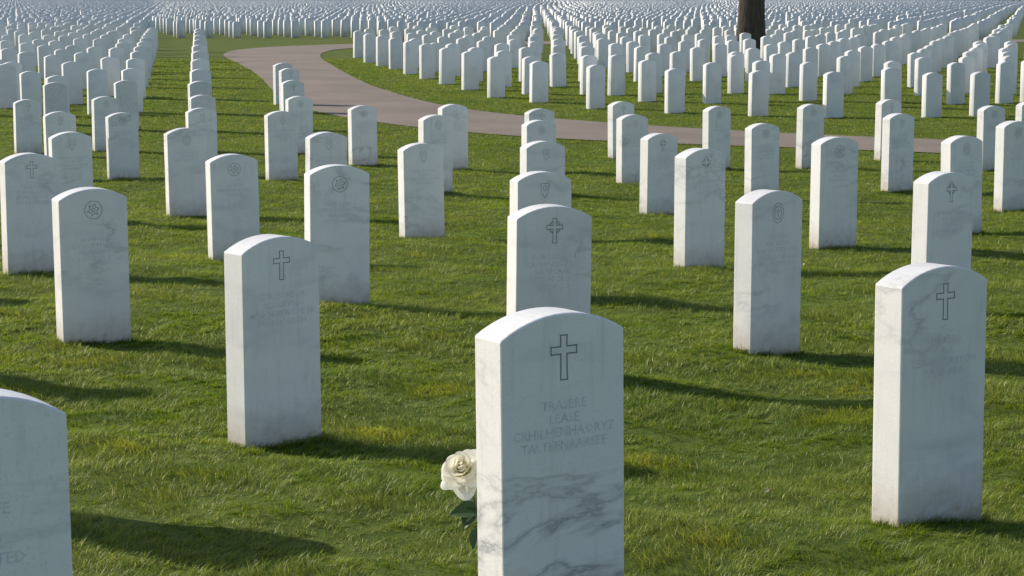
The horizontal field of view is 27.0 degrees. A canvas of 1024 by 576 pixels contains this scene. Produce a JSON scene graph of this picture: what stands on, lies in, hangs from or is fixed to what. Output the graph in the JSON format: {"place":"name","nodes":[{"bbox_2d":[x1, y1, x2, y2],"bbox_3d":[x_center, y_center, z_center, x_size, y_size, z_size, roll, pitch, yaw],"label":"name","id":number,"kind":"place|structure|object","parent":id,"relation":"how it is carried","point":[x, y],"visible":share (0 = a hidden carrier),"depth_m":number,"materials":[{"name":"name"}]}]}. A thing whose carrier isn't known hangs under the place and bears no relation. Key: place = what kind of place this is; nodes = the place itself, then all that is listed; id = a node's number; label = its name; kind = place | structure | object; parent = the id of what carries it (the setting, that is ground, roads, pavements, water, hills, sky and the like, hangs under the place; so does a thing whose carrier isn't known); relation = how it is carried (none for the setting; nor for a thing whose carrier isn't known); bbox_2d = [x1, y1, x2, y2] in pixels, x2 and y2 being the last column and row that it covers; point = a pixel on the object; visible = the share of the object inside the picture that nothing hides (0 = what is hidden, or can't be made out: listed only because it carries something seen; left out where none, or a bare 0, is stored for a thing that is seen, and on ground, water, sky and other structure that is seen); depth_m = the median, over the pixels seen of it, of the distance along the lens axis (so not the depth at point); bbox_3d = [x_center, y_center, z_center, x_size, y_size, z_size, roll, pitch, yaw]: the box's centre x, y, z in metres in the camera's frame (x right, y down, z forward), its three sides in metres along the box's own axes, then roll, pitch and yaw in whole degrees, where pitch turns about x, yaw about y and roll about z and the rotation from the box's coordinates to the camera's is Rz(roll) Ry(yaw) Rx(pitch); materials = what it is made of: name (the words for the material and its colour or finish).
{"place":"outdoors","nodes":[
{"label":"outdoors","id":0,"kind":"place"},
{"bbox_2d":[0,0,1023,575],"bbox_3d":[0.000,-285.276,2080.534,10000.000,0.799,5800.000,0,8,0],"label":"lawn ground","id":1,"kind":"structure","parent":0,"point":[170,46],"depth_m":9.89,"materials":[{"name":"green plant"}]},
{"bbox_2d":[0,64,17,108],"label":"headstone","id":2,"kind":"object","parent":1,"relation":"on","point":[8,85],"visible":0.98,"depth_m":39.51,"materials":[{"name":"white stone"}]},
{"bbox_2d":[13,99,41,153],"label":"headstone","id":3,"kind":"object","parent":1,"relation":"on","point":[27,121],"visible":0.97,"depth_m":29.32,"materials":[{"name":"white stone"}]},
{"bbox_2d":[0,153,57,275],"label":"headstone","id":4,"kind":"object","parent":1,"relation":"on","point":[28,187],"visible":0.98,"depth_m":14.14,"materials":[{"name":"white stone"}]},
{"bbox_2d":[0,389,72,575],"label":"headstone","id":5,"kind":"object","parent":1,"relation":"on","point":[35,530],"visible":1,"depth_m":4.16,"materials":[{"name":"white stone"}]},
{"bbox_2d":[43,82,67,114],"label":"headstone","id":6,"kind":"object","parent":1,"relation":"on","point":[55,96],"visible":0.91,"depth_m":33.35,"materials":[{"name":"white stone"}]},
{"bbox_2d":[43,111,75,155],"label":"headstone","id":7,"kind":"object","parent":1,"relation":"on","point":[56,122],"visible":0.4,"depth_m":25.01,"materials":[{"name":"white stone"}]},
{"bbox_2d":[48,131,92,194],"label":"headstone","id":8,"kind":"object","parent":1,"relation":"on","point":[70,152],"visible":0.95,"depth_m":18.87,"materials":[{"name":"white stone"}]},
{"bbox_2d":[52,187,130,344],"bbox_3d":[-2.162,-0.082,10.976,0.360,0.870,0.121,-5,10,-29],"label":"headstone","id":9,"kind":"object","parent":1,"relation":"on","point":[91,260],"visible":0.96,"depth_m":10.91,"materials":[{"name":"white stone"}]},
{"bbox_2d":[91,96,118,151],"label":"headstone","id":10,"kind":"object","parent":1,"relation":"on","point":[103,107],"visible":0.62,"depth_m":29.88,"materials":[{"name":"white stone"}]},
{"bbox_2d":[105,112,139,179],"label":"headstone","id":11,"kind":"object","parent":1,"relation":"on","point":[122,145],"visible":0.94,"depth_m":25.05,"materials":[{"name":"white stone"}]},
{"bbox_2d":[114,80,138,129],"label":"headstone","id":12,"kind":"object","parent":1,"relation":"on","point":[126,93],"visible":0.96,"depth_m":34.05,"materials":[{"name":"white stone"}]},
{"bbox_2d":[164,128,206,217],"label":"headstone","id":13,"kind":"object","parent":1,"relation":"on","point":[185,161],"visible":0.96,"depth_m":19.46,"materials":[{"name":"white stone"}]},
{"bbox_2d":[188,81,211,98],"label":"headstone","id":14,"kind":"object","parent":1,"relation":"on","point":[199,88],"visible":0.27,"depth_m":33.72,"materials":[{"name":"white stone"}]},
{"bbox_2d":[185,108,217,160],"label":"headstone","id":15,"kind":"object","parent":1,"relation":"on","point":[204,120],"visible":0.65,"depth_m":25.95,"materials":[{"name":"white stone"}]},
{"bbox_2d":[188,95,215,110],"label":"headstone","id":16,"kind":"object","parent":1,"relation":"on","point":[202,101],"visible":0.17,"depth_m":29.67,"materials":[{"name":"white stone"}]},
{"bbox_2d":[205,154,259,261],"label":"headstone","id":17,"kind":"object","parent":1,"relation":"on","point":[232,194],"visible":0.94,"depth_m":15.41,"materials":[{"name":"white stone"}]},
{"bbox_2d":[224,234,320,448],"bbox_3d":[-0.910,0.232,8.147,0.360,0.870,0.121,-8,11,-42],"label":"headstone","id":18,"kind":"object","parent":1,"relation":"on","point":[272,317],"visible":0.97,"depth_m":8.07,"materials":[{"name":"white stone"}]},
{"bbox_2d":[264,111,297,180],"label":"headstone","id":19,"kind":"object","parent":1,"relation":"on","point":[281,149],"visible":0.96,"depth_m":24.65,"materials":[{"name":"white stone"}]},
{"bbox_2d":[273,63,292,104],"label":"headstone","id":20,"kind":"object","parent":1,"relation":"on","point":[277,67],"visible":0.21,"depth_m":40.44,"materials":[{"name":"white stone"}]},
{"bbox_2d":[279,68,299,110],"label":"headstone","id":21,"kind":"object","parent":1,"relation":"on","point":[285,74],"visible":0.27,"depth_m":38.38,"materials":[{"name":"white stone"}]},
{"bbox_2d":[281,80,304,110],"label":"headstone","id":22,"kind":"object","parent":1,"relation":"on","point":[290,88],"visible":0.45,"depth_m":34.02,"materials":[{"name":"white stone"}]},
{"bbox_2d":[285,96,312,153],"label":"headstone","id":23,"kind":"object","parent":1,"relation":"on","point":[301,107],"visible":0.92,"depth_m":29.43,"materials":[{"name":"white stone"}]},
{"bbox_2d":[305,132,346,172],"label":"headstone","id":24,"kind":"object","parent":1,"relation":"on","point":[324,148],"visible":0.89,"depth_m":19.16,"materials":[{"name":"white stone"}]},
{"bbox_2d":[304,164,369,304],"bbox_3d":[-1.018,-0.277,12.413,0.360,0.880,0.121,-3,8,-22],"label":"headstone","id":25,"kind":"object","parent":1,"relation":"on","point":[336,212],"visible":0.96,"depth_m":12.35,"materials":[{"name":"white stone"}]},
{"bbox_2d":[348,105,377,165],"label":"headstone","id":26,"kind":"object","parent":1,"relation":"on","point":[362,134],"visible":0.95,"depth_m":27.43,"materials":[{"name":"white stone"}]},
{"bbox_2d":[398,143,444,238],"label":"headstone","id":27,"kind":"object","parent":1,"relation":"on","point":[421,187],"visible":0.96,"depth_m":17.44,"materials":[{"name":"white stone"}]},
{"bbox_2d":[24,180,843,560],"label":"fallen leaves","id":28,"kind":"object","parent":1,"relation":"on","point":[456,328],"visible":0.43,"depth_m":10.08,"materials":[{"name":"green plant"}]},
{"bbox_2d":[418,115,452,192],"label":"headstone","id":29,"kind":"object","parent":1,"relation":"on","point":[437,130],"visible":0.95,"depth_m":22.77,"materials":[{"name":"white stone"}]},
{"bbox_2d":[438,104,467,169],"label":"headstone","id":30,"kind":"object","parent":1,"relation":"on","point":[457,114],"visible":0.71,"depth_m":26.47,"materials":[{"name":"white stone"}]},
{"bbox_2d":[440,449,477,549],"bbox_3d":[-0.112,0.639,5.509,0.144,0.454,0.127,0,8,0],"label":"white rose","id":31,"kind":"object","parent":1,"relation":"on","point":[459,479],"visible":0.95,"depth_m":5.46,"materials":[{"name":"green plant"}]},
{"bbox_2d":[0,0,1023,117],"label":"headstone rows","id":32,"kind":"object","parent":1,"relation":"on","point":[97,48],"visible":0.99,"depth_m":61.99,"materials":[{"name":"white stone"}]},
{"bbox_2d":[521,120,555,146],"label":"headstone","id":33,"kind":"object","parent":1,"relation":"on","point":[537,130],"visible":0.38,"depth_m":22.63,"materials":[{"name":"white stone"}]},
{"bbox_2d":[524,108,553,122],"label":"headstone","id":34,"kind":"object","parent":1,"relation":"on","point":[539,114],"visible":0.23,"depth_m":26.09,"materials":[{"name":"white stone"}]},
{"bbox_2d":[510,171,570,214],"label":"headstone","id":35,"kind":"object","parent":1,"relation":"on","point":[530,188],"visible":0.24,"depth_m":12.82,"materials":[{"name":"white stone"}]},
{"bbox_2d":[520,141,564,175],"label":"headstone","id":36,"kind":"object","parent":1,"relation":"on","point":[547,156],"visible":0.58,"depth_m":17.37,"materials":[{"name":"white stone"}]},
{"bbox_2d":[475,307,623,575],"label":"headstone","id":37,"kind":"object","parent":1,"relation":"on","point":[550,439],"visible":1,"depth_m":5.17,"materials":[{"name":"stone"}]},
{"bbox_2d":[507,204,591,314],"bbox_3d":[0.164,0.057,9.544,0.360,0.860,0.121,-3,9,-21],"label":"headstone","id":38,"kind":"object","parent":1,"relation":"on","point":[548,255],"visible":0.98,"depth_m":9.46,"materials":[{"name":"white stone"}]},
{"bbox_2d":[608,101,633,158],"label":"headstone","id":39,"kind":"object","parent":1,"relation":"on","point":[617,109],"visible":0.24,"depth_m":28.57,"materials":[{"name":"white stone"}]},
{"bbox_2d":[616,114,647,183],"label":"headstone","id":40,"kind":"object","parent":1,"relation":"on","point":[631,130],"visible":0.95,"depth_m":24.24,"materials":[{"name":"white stone"}]},
{"bbox_2d":[639,133,677,214],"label":"headstone","id":41,"kind":"object","parent":1,"relation":"on","point":[658,152],"visible":0.98,"depth_m":20.05,"materials":[{"name":"white stone"}]},
{"bbox_2d":[674,148,725,267],"bbox_3d":[1.280,-0.513,14.554,0.360,0.880,0.121,-6,10,-37],"label":"headstone","id":42,"kind":"object","parent":1,"relation":"on","point":[699,209],"visible":0.94,"depth_m":14.48,"materials":[{"name":"white stone"}]},
{"bbox_2d":[702,106,730,167],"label":"headstone","id":43,"kind":"object","parent":1,"relation":"on","point":[716,126],"visible":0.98,"depth_m":26.61,"materials":[{"name":"white stone"}]},
{"bbox_2d":[736,0,765,51],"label":"shade tree","id":44,"kind":"object","parent":1,"relation":"on","point":[751,17],"visible":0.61,"depth_m":68.49,"materials":[{"name":"brown plant"}]},
{"bbox_2d":[744,123,778,194],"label":"headstone","id":45,"kind":"object","parent":1,"relation":"on","point":[761,155],"visible":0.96,"depth_m":22.03,"materials":[{"name":"white stone"}]},
{"bbox_2d":[733,189,801,355],"bbox_3d":[1.261,-0.049,10.515,0.360,0.870,0.121,-6,10,-41],"label":"headstone","id":46,"kind":"object","parent":1,"relation":"on","point":[767,262],"visible":0.98,"depth_m":10.43,"materials":[{"name":"white stone"}]},
{"bbox_2d":[795,104,823,168],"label":"headstone","id":47,"kind":"object","parent":1,"relation":"on","point":[810,125],"visible":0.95,"depth_m":27.01,"materials":[{"name":"white stone"}]},
{"bbox_2d":[809,136,857,249],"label":"headstone","id":48,"kind":"object","parent":1,"relation":"on","point":[833,191],"visible":0.93,"depth_m":16.12,"materials":[{"name":"white stone"}]},
{"bbox_2d":[874,99,901,160],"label":"headstone","id":49,"kind":"object","parent":1,"relation":"on","point":[885,107],"visible":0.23,"depth_m":28.17,"materials":[{"name":"white stone"}]},
{"bbox_2d":[881,113,913,191],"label":"headstone","id":50,"kind":"object","parent":1,"relation":"on","point":[897,151],"visible":0.98,"depth_m":23.07,"materials":[{"name":"white stone"}]},
{"bbox_2d":[872,263,986,527],"bbox_3d":[1.288,0.354,6.583,0.360,0.860,0.121,-5,9,-34],"label":"headstone","id":51,"kind":"object","parent":1,"relation":"on","point":[929,369],"visible":0.93,"depth_m":6.51,"materials":[{"name":"white stone"}]},
{"bbox_2d":[911,171,973,269],"bbox_3d":[2.412,-0.223,11.973,0.360,0.860,0.121,-5,9,-35],"label":"headstone","id":52,"kind":"object","parent":1,"relation":"on","point":[942,217],"visible":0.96,"depth_m":11.88,"materials":[{"name":"white stone"}]},
{"bbox_2d":[941,135,982,233],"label":"headstone","id":53,"kind":"object","parent":1,"relation":"on","point":[961,154],"visible":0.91,"depth_m":17.80,"materials":[{"name":"white stone"}]},
{"bbox_2d":[977,105,1004,170],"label":"headstone","id":54,"kind":"object","parent":1,"relation":"on","point":[990,118],"visible":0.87,"depth_m":26.60,"materials":[{"name":"white stone"}]},
{"bbox_2d":[993,121,1023,212],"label":"headstone","id":55,"kind":"object","parent":1,"relation":"on","point":[1009,171],"visible":0.94,"depth_m":20.23,"materials":[{"name":"white stone"}]},
{"bbox_2d":[1015,102,1023,121],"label":"headstone","id":56,"kind":"object","parent":1,"relation":"on","point":[1019,116],"visible":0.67,"depth_m":28.24,"materials":[{"name":"white stone"}]},
{"bbox_2d":[224,39,1023,152],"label":"asphalt path","id":57,"kind":"structure","parent":0,"point":[329,88],"depth_m":40.04,"materials":[{"name":"grey asphalt"}]}
]}

